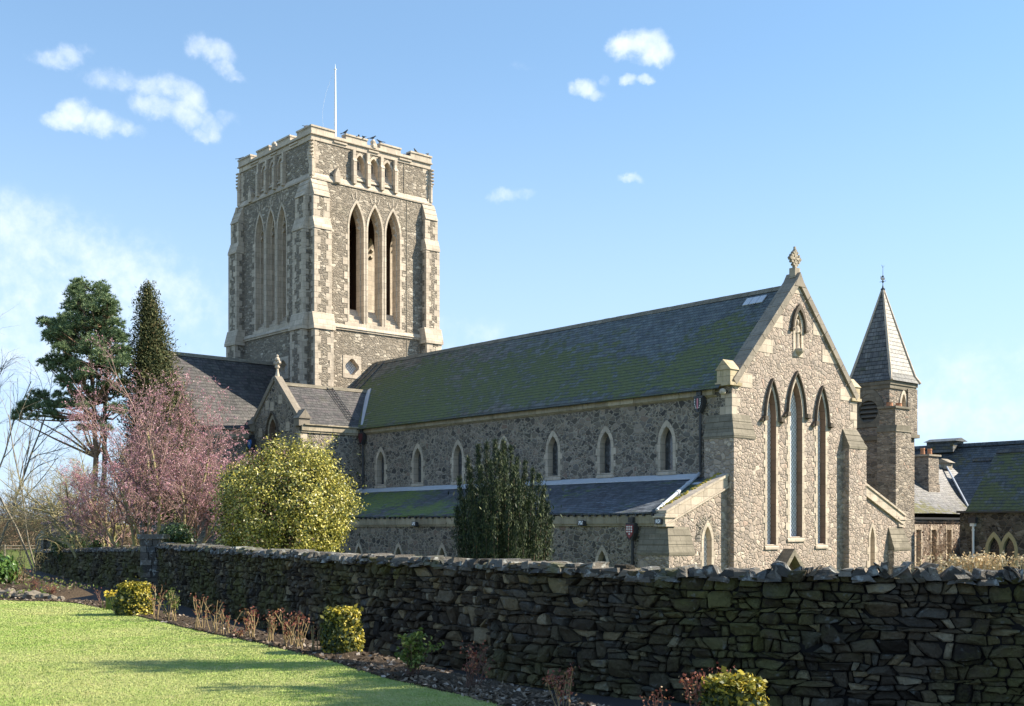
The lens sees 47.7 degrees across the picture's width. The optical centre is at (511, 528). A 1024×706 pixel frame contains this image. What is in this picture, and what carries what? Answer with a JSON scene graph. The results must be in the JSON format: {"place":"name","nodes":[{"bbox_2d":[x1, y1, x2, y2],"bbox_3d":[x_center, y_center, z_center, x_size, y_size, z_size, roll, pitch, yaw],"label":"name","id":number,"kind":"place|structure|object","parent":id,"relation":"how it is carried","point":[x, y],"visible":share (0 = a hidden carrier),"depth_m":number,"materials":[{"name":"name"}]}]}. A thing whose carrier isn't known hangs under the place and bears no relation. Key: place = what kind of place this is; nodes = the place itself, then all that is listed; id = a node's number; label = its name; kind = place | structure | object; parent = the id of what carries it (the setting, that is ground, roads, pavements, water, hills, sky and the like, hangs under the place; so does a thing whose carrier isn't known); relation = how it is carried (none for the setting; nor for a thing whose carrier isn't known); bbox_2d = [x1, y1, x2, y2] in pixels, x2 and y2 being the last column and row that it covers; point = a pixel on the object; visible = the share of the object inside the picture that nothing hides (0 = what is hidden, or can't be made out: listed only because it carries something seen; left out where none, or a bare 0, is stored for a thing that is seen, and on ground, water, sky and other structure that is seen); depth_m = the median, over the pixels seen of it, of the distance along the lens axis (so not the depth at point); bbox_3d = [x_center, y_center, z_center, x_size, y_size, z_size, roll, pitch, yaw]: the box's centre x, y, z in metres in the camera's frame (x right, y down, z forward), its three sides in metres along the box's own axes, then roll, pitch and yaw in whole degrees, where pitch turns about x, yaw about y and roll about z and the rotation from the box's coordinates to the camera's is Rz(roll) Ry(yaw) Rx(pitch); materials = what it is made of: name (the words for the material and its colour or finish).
{"place":"outdoors","nodes":[
{"label":"outdoors","id":0,"kind":"place"},
{"bbox_2d":[0,550,34,568],"bbox_3d":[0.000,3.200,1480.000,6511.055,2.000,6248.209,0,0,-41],"label":"ground","id":1,"kind":"structure","parent":0,"point":[14,553],"depth_m":104.31,"materials":[{"name":"green plant"}]},
{"bbox_2d":[0,369,46,574],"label":"bare tree","id":2,"kind":"object","parent":1,"relation":"on","point":[24,547],"visible":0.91,"depth_m":59.00,"materials":[{"name":"brown plant"}]},
{"bbox_2d":[0,305,90,547],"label":"bare tree","id":3,"kind":"object","parent":1,"relation":"on","point":[30,440],"visible":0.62,"depth_m":75.51,"materials":[{"name":"brown plant"}]},
{"bbox_2d":[0,483,139,550],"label":"bare wood","id":4,"kind":"object","parent":1,"relation":"on","point":[11,530],"visible":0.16,"depth_m":119.82,"materials":[{"name":"plant"}]},
{"bbox_2d":[0,544,139,555],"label":"field fence","id":5,"kind":"object","parent":1,"relation":"on","point":[4,546],"visible":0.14,"depth_m":95.11,"materials":[{"name":"brown wood"}]},
{"bbox_2d":[9,276,136,542],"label":"scots pine","id":6,"kind":"object","parent":1,"relation":"on","point":[96,310],"visible":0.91,"depth_m":65.34,"materials":[{"name":"green plant"}]},
{"bbox_2d":[35,521,118,549],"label":"hedge","id":7,"kind":"object","parent":1,"relation":"on","point":[44,544],"visible":0.12,"depth_m":75.00,"materials":[{"name":"plant"}]},
{"bbox_2d":[0,429,173,580],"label":"bare tree","id":8,"kind":"object","parent":1,"relation":"on","point":[51,511],"visible":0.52,"depth_m":53.93,"materials":[{"name":"plant"}]},
{"bbox_2d":[88,535,120,547],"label":"laurel bush","id":9,"kind":"object","parent":1,"relation":"on","point":[95,543],"visible":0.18,"depth_m":55.64,"materials":[{"name":"green plant"}]},
{"bbox_2d":[90,522,129,540],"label":"bush","id":10,"kind":"object","parent":1,"relation":"on","point":[110,530],"visible":0.1,"depth_m":57.98,"materials":[{"name":"green plant"}]},
{"bbox_2d":[103,278,214,533],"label":"cypress tree","id":11,"kind":"object","parent":1,"relation":"on","point":[152,350],"visible":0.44,"depth_m":66.82,"materials":[{"name":"green plant"}]},
{"bbox_2d":[154,522,198,544],"bbox_3d":[-12.752,0.343,44.009,1.743,1.255,1.719,0,0,-41],"label":"laurel bush","id":12,"kind":"object","parent":1,"relation":"on","point":[185,535],"visible":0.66,"depth_m":43.69,"materials":[{"name":"green plant"}]},
{"bbox_2d":[42,333,313,546],"bbox_3d":[-14.341,-2.438,49.706,14.078,11.006,9.405,0,0,21],"label":"flowering cherry","id":13,"kind":"object","parent":1,"relation":"on","point":[198,505],"visible":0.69,"depth_m":49.03,"materials":[{"name":"pink plant"}]},
{"bbox_2d":[194,432,370,553],"bbox_3d":[-8.069,-0.018,41.917,6.234,7.036,6.252,0,0,-41],"label":"variegated holly","id":14,"kind":"object","parent":1,"relation":"on","point":[315,516],"visible":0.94,"depth_m":40.77,"materials":[{"name":"green plant"}]},
{"bbox_2d":[437,437,563,560],"bbox_3d":[-0.229,0.716,35.594,3.718,7.169,4.488,0,0,-41],"label":"irish yew","id":15,"kind":"object","parent":1,"relation":"on","point":[500,523],"visible":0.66,"depth_m":34.66,"materials":[{"name":"green plant"}]},
{"bbox_2d":[140,124,910,574],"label":"abbey church","id":16,"kind":"structure","parent":1,"relation":"on","point":[722,434],"depth_m":61.16,"materials":[{"name":"grey stone"}]},
{"bbox_2d":[263,411,280,483],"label":"lancet window","id":17,"kind":"structure","parent":16,"relation":"in","point":[272,425],"depth_m":71.26,"materials":[{"name":"brown stone"}]},
{"bbox_2d":[279,356,288,378],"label":"round window","id":18,"kind":"structure","parent":16,"relation":"in","point":[284,366],"depth_m":78.29,"materials":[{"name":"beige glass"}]},
{"bbox_2d":[322,65,336,135],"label":"flagpole","id":19,"kind":"object","parent":16,"relation":"on","point":[335,69],"visible":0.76,"depth_m":82.40,"materials":[{"name":"white metal"}]},
{"bbox_2d":[343,355,360,378],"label":"round window","id":20,"kind":"structure","parent":16,"relation":"in","point":[351,363],"depth_m":77.86,"materials":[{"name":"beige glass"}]},
{"bbox_2d":[350,537,367,553],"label":"aisle window","id":21,"kind":"structure","parent":16,"relation":"in","point":[360,546],"depth_m":64.06,"materials":[{"name":"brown stone"}]},
{"bbox_2d":[372,441,389,487],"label":"lancet window","id":22,"kind":"structure","parent":16,"relation":"in","point":[380,466],"depth_m":70.02,"materials":[{"name":"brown stone"}]},
{"bbox_2d":[389,536,407,554],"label":"aisle window","id":23,"kind":"structure","parent":16,"relation":"in","point":[397,550],"depth_m":61.31,"materials":[{"name":"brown stone"}]},
{"bbox_2d":[407,437,427,486],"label":"lancet window","id":24,"kind":"structure","parent":16,"relation":"in","point":[417,475],"depth_m":67.22,"materials":[{"name":"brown stone"}]},
{"bbox_2d":[431,537,452,556],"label":"aisle window","id":25,"kind":"structure","parent":16,"relation":"in","point":[441,551],"depth_m":58.47,"materials":[{"name":"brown stone"}]},
{"bbox_2d":[447,433,469,484],"bbox_3d":[-2.874,-3.883,64.232,0.410,2.846,2.018,0,0,-41],"label":"lancet window","id":26,"kind":"structure","parent":16,"relation":"in","point":[457,459],"depth_m":64.44,"materials":[{"name":"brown stone"}]},
{"bbox_2d":[495,429,515,479],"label":"lancet window","id":27,"kind":"structure","parent":16,"relation":"in","point":[507,441],"depth_m":61.10,"materials":[{"name":"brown stone"}]},
{"bbox_2d":[541,542,556,560],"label":"aisle window","id":28,"kind":"structure","parent":16,"relation":"in","point":[555,559],"depth_m":52.37,"materials":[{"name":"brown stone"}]},
{"bbox_2d":[540,423,565,479],"bbox_3d":[2.181,-3.901,58.498,0.410,2.881,1.904,0,0,-41],"label":"lancet window","id":29,"kind":"structure","parent":16,"relation":"in","point":[553,455],"depth_m":58.69,"materials":[{"name":"brown stone"}]},
{"bbox_2d":[589,537,616,566],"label":"aisle window","id":30,"kind":"structure","parent":16,"relation":"in","point":[602,556],"depth_m":50.04,"materials":[{"name":"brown stone"}]},
{"bbox_2d":[590,419,620,477],"bbox_3d":[4.594,-3.886,55.761,0.410,2.853,2.011,0,0,-41],"label":"lancet window","id":31,"kind":"structure","parent":16,"relation":"in","point":[605,463],"depth_m":55.93,"materials":[{"name":"brown stone"}]},
{"bbox_2d":[652,412,681,474],"bbox_3d":[7.162,-3.899,52.849,0.410,2.879,1.757,0,0,-41],"label":"lancet window","id":32,"kind":"structure","parent":16,"relation":"in","point":[667,446],"depth_m":53.02,"materials":[{"name":"brown stone"}]},
{"bbox_2d":[695,515,719,565],"bbox_3d":[8.188,1.196,48.972,1.589,3.609,0.330,0,0,-41],"label":"aisle window","id":33,"kind":"structure","parent":16,"relation":"in","point":[707,554],"depth_m":49.08,"materials":[{"name":"brown stone"}]},
{"bbox_2d":[760,378,785,549],"bbox_3d":[11.584,-2.909,51.893,1.720,7.657,0.520,0,0,-41],"label":"lancet window","id":34,"kind":"structure","parent":16,"relation":"in","point":[771,418],"depth_m":52.13,"materials":[{"name":"grey stone"}]},
{"bbox_2d":[782,371,811,541],"bbox_3d":[12.976,-3.326,53.127,2.060,7.812,0.530,0,0,-41],"label":"lancet window","id":35,"kind":"structure","parent":16,"relation":"in","point":[796,409],"depth_m":53.42,"materials":[{"name":"grey stone"}]},
{"bbox_2d":[796,319,801,347],"bbox_3d":[13.109,-8.940,53.251,0.460,1.400,0.370,0,0,-41],"label":"saint statue","id":36,"kind":"object","parent":16,"relation":"in","point":[798,331],"visible":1,"depth_m":53.15,"materials":[{"name":"beige stone"}]},
{"bbox_2d":[811,385,833,548],"bbox_3d":[14.509,-2.909,54.472,1.720,7.657,0.520,0,0,-41],"label":"lancet window","id":37,"kind":"structure","parent":16,"relation":"in","point":[821,421],"depth_m":54.69,"materials":[{"name":"grey stone"}]},
{"bbox_2d":[867,522,877,567],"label":"aisle window","id":38,"kind":"structure","parent":16,"relation":"in","point":[872,550],"depth_m":57.51,"materials":[{"name":"brown stone"}]},
{"bbox_2d":[850,275,921,572],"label":"bell turret","id":39,"kind":"object","parent":1,"relation":"on","point":[882,374],"visible":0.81,"depth_m":65.24,"materials":[{"name":"stone"}]},
{"bbox_2d":[876,402,911,545],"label":"wall","id":40,"kind":"structure","parent":39,"relation":"attached to","point":[894,431],"depth_m":61.47,"materials":[{"name":"stone"}]},
{"bbox_2d":[914,448,966,573],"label":"convent wing","id":41,"kind":"structure","parent":1,"relation":"on","point":[934,491],"depth_m":73.37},
{"bbox_2d":[915,526,922,565],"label":"window","id":42,"kind":"structure","parent":41,"relation":"in","point":[918,554],"depth_m":70.15,"materials":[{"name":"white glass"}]},
{"bbox_2d":[931,526,937,569],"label":"window","id":43,"kind":"structure","parent":41,"relation":"in","point":[933,531],"depth_m":71.36,"materials":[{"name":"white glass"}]},
{"bbox_2d":[914,520,959,570],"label":"dried creeper","id":44,"kind":"object","parent":41,"relation":"attached to","point":[940,548],"visible":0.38,"depth_m":71.33,"materials":[{"name":"brown plant"}]},
{"bbox_2d":[946,526,952,566],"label":"window","id":45,"kind":"structure","parent":41,"relation":"in","point":[950,550],"depth_m":72.58,"materials":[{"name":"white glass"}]},
{"bbox_2d":[914,457,993,520],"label":"slate range","id":46,"kind":"structure","parent":1,"relation":"on","point":[965,482],"depth_m":77.37,"materials":[{"name":"grey stone"}]},
{"bbox_2d":[901,550,1023,573],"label":"dry tussock","id":47,"kind":"object","parent":1,"relation":"on","point":[968,563],"visible":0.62,"depth_m":16.26,"materials":[{"name":"plant"}]},
{"bbox_2d":[914,438,1023,520],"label":"refectory","id":48,"kind":"structure","parent":1,"relation":"on","point":[959,453],"depth_m":97.27,"materials":[{"name":"stone"}]},
{"bbox_2d":[956,448,1023,568],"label":"convent range","id":49,"kind":"structure","parent":1,"relation":"on","point":[991,518],"depth_m":65.03,"materials":[{"name":"stone"}]},
{"bbox_2d":[985,532,1017,566],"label":"twin window","id":50,"kind":"structure","parent":49,"relation":"in","point":[1008,543],"depth_m":64.14,"materials":[{"name":"stone"}]},
{"bbox_2d":[2,520,139,547],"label":"hill","id":51,"kind":"structure","parent":0,"point":[38,533],"depth_m":131.56,"materials":[{"name":"green plant"}]},
{"bbox_2d":[0,600,503,705],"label":"lawn","id":52,"kind":"structure","parent":0,"point":[275,693],"depth_m":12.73,"materials":[{"name":"green plant"}]},
{"bbox_2d":[0,597,608,705],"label":"flower bed","id":53,"kind":"object","parent":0,"point":[424,672],"visible":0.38,"depth_m":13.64,"materials":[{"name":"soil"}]},
{"bbox_2d":[22,590,40,598],"bbox_3d":[-11.147,1.571,26.883,0.300,0.294,0.406,0,0,36],"label":"edging rock","id":54,"kind":"object","parent":53,"relation":"on","point":[30,594],"visible":0.65,"depth_m":26.77,"materials":[{"name":"beige stone"}]},
{"bbox_2d":[35,593,48,598],"bbox_3d":[-10.803,1.579,26.668,0.333,0.215,0.256,0,0,9],"label":"edging rock","id":55,"kind":"object","parent":53,"relation":"on","point":[42,595],"visible":0.67,"depth_m":26.58,"materials":[{"name":"grey stone"}]},
{"bbox_2d":[0,579,92,598],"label":"soil mound","id":56,"kind":"object","parent":53,"relation":"on","point":[74,592],"visible":0.47,"depth_m":28.70,"materials":[{"name":"brown soil"}]},
{"bbox_2d":[0,588,15,597],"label":"edging rock","id":57,"kind":"object","parent":56,"relation":"on","point":[2,592],"visible":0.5,"depth_m":27.19,"materials":[{"name":"grey stone"}]},
{"bbox_2d":[0,553,23,583],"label":"evergreen shrub","id":58,"kind":"object","parent":56,"relation":"on","point":[7,565],"visible":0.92,"depth_m":28.34,"materials":[{"name":"green plant"}]},
{"bbox_2d":[11,590,27,597],"bbox_3d":[-11.507,1.559,27.105,0.396,0.263,0.301,0,0,-34],"label":"edging rock","id":59,"kind":"object","parent":56,"relation":"on","point":[17,595],"visible":0.49,"depth_m":27.00,"materials":[{"name":"grey stone"}]},
{"bbox_2d":[9,567,30,581],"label":"rose bush","id":60,"kind":"object","parent":56,"relation":"on","point":[20,574],"visible":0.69,"depth_m":28.56,"materials":[{"name":"green plant"}]},
{"bbox_2d":[24,577,40,590],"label":"rose bush","id":61,"kind":"object","parent":56,"relation":"on","point":[34,582],"visible":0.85,"depth_m":27.88,"materials":[{"name":"brown plant"}]},
{"bbox_2d":[0,574,97,598],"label":"ground cover","id":62,"kind":"object","parent":56,"relation":"on","point":[49,579],"visible":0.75,"depth_m":28.92,"materials":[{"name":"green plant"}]},
{"bbox_2d":[43,584,58,594],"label":"rose bush","id":63,"kind":"object","parent":62,"relation":"on","point":[52,590],"visible":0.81,"depth_m":27.14,"materials":[{"name":"brown plant"}]},
{"bbox_2d":[33,546,143,589],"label":"dry stone wall","id":64,"kind":"structure","parent":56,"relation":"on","point":[109,567],"depth_m":49.20,"materials":[{"name":"grey stone"}]},
{"bbox_2d":[47,533,89,561],"bbox_3d":[-22.163,0.940,57.902,2.199,1.717,2.317,0,0,-41],"label":"laurel bush","id":65,"kind":"object","parent":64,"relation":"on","point":[56,549],"visible":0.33,"depth_m":57.55,"materials":[{"name":"green plant"}]},
{"bbox_2d":[47,595,56,599],"bbox_3d":[-10.508,1.583,26.436,0.238,0.175,0.227,0,0,15],"label":"edging rock","id":66,"kind":"object","parent":53,"relation":"on","point":[53,597],"visible":0.64,"depth_m":26.36,"materials":[{"name":"grey stone"}]},
{"bbox_2d":[102,589,117,609],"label":"daffodils","id":67,"kind":"object","parent":53,"relation":"on","point":[108,601],"visible":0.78,"depth_m":22.91,"materials":[{"name":"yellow plant"}]},
{"bbox_2d":[109,576,159,615],"bbox_3d":[-7.031,1.304,21.597,0.887,0.867,0.836,0,0,-41],"label":"topiary box","id":68,"kind":"object","parent":53,"relation":"on","point":[131,598],"visible":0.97,"depth_m":21.36,"materials":[{"name":"green plant"}]},
{"bbox_2d":[148,584,166,618],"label":"rose bush","id":69,"kind":"object","parent":53,"relation":"on","point":[154,605],"visible":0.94,"depth_m":20.35,"materials":[{"name":"brown plant"}]},
{"bbox_2d":[153,587,180,620],"bbox_3d":[-5.980,1.313,20.104,0.482,0.640,0.331,0,0,-19],"label":"rose bush","id":70,"kind":"object","parent":53,"relation":"on","point":[172,602],"visible":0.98,"depth_m":20.09,"materials":[{"name":"green plant"}]},
{"bbox_2d":[190,592,212,627],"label":"rose bush","id":71,"kind":"object","parent":53,"relation":"on","point":[196,614],"visible":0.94,"depth_m":18.57,"materials":[{"name":"brown plant"}]},
{"bbox_2d":[202,600,224,631],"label":"rose bush","id":72,"kind":"object","parent":53,"relation":"on","point":[215,620],"visible":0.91,"depth_m":18.04,"materials":[{"name":"brown plant"}]},
{"bbox_2d":[216,609,242,634],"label":"rose bush","id":73,"kind":"object","parent":53,"relation":"on","point":[227,623],"visible":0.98,"depth_m":17.61,"materials":[{"name":"brown plant"}]},
{"bbox_2d":[232,623,245,636],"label":"rose bush","id":74,"kind":"object","parent":53,"relation":"on","point":[238,633],"visible":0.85,"depth_m":17.17,"materials":[{"name":"brown plant"}]},
{"bbox_2d":[241,606,258,636],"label":"rose bush","id":75,"kind":"object","parent":53,"relation":"on","point":[245,621],"visible":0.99,"depth_m":16.93,"materials":[{"name":"brown plant"}]},
{"bbox_2d":[263,612,279,641],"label":"rose bush","id":76,"kind":"object","parent":53,"relation":"on","point":[269,638],"visible":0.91,"depth_m":16.37,"materials":[{"name":"brown plant"}]},
{"bbox_2d":[267,608,304,645],"bbox_3d":[-3.066,1.356,15.808,0.439,0.556,0.418,0,0,-41],"label":"rose bush","id":77,"kind":"object","parent":53,"relation":"on","point":[285,634],"visible":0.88,"depth_m":15.82,"materials":[{"name":"brown plant"}]},
{"bbox_2d":[284,614,309,648],"bbox_3d":[-2.907,1.388,15.684,0.359,0.490,0.284,0,0,-5],"label":"rose bush","id":78,"kind":"object","parent":53,"relation":"on","point":[297,643],"visible":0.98,"depth_m":15.68,"materials":[{"name":"brown plant"}]},
{"bbox_2d":[309,622,321,650],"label":"rose bush","id":79,"kind":"object","parent":53,"relation":"on","point":[313,641],"visible":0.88,"depth_m":15.08,"materials":[{"name":"brown plant"}]},
{"bbox_2d":[319,603,365,652],"bbox_3d":[-2.222,1.364,14.996,0.631,0.794,0.708,0,0,-41],"label":"topiary box","id":80,"kind":"object","parent":53,"relation":"on","point":[342,630],"visible":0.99,"depth_m":14.82,"materials":[{"name":"green plant"}]},
{"bbox_2d":[394,627,444,676],"bbox_3d":[-1.057,1.369,12.715,0.436,0.587,0.652,0,0,-41],"label":"rose bush","id":81,"kind":"object","parent":53,"relation":"on","point":[412,656],"visible":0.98,"depth_m":12.66,"materials":[{"name":"green plant"}]},
{"bbox_2d":[460,640,493,687],"bbox_3d":[-0.398,1.395,11.799,0.417,0.536,0.377,0,0,-41],"label":"rose bush","id":82,"kind":"object","parent":53,"relation":"on","point":[472,665],"visible":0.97,"depth_m":11.78,"materials":[{"name":"brown plant"}]},
{"bbox_2d":[542,662,579,705],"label":"rose bush","id":83,"kind":"object","parent":53,"relation":"on","point":[556,688],"visible":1,"depth_m":10.44,"materials":[{"name":"brown plant"}]},
{"bbox_2d":[155,542,1023,705],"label":"dry stone wall","id":84,"kind":"structure","parent":53,"relation":"on","point":[925,634],"depth_m":16.11,"materials":[{"name":"grey stone"}]},
{"bbox_2d":[640,686,673,705],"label":"rose bush","id":85,"kind":"object","parent":53,"relation":"on","point":[655,704],"visible":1,"depth_m":10.01,"materials":[{"name":"brown plant"}]},
{"bbox_2d":[678,662,736,705],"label":"rose bush","id":86,"kind":"object","parent":53,"relation":"on","point":[698,688],"visible":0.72,"depth_m":9.12,"materials":[{"name":"red plant"}]},
{"bbox_2d":[697,666,768,705],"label":"topiary box","id":87,"kind":"object","parent":53,"relation":"on","point":[726,688],"visible":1,"depth_m":8.84,"materials":[{"name":"green plant"}]},
{"bbox_2d":[18,568,695,705],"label":"path","id":88,"kind":"structure","parent":0,"point":[598,699],"depth_m":29.07,"materials":[{"name":"brown soil"}]},
{"bbox_2d":[137,534,169,597],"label":"gate pier","id":89,"kind":"structure","parent":88,"relation":"on","point":[148,555],"depth_m":40.33,"materials":[{"name":"stone"}]},
{"bbox_2d":[0,0,1023,522],"label":"sky","id":90,"kind":"structure","parent":0,"point":[592,160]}
]}

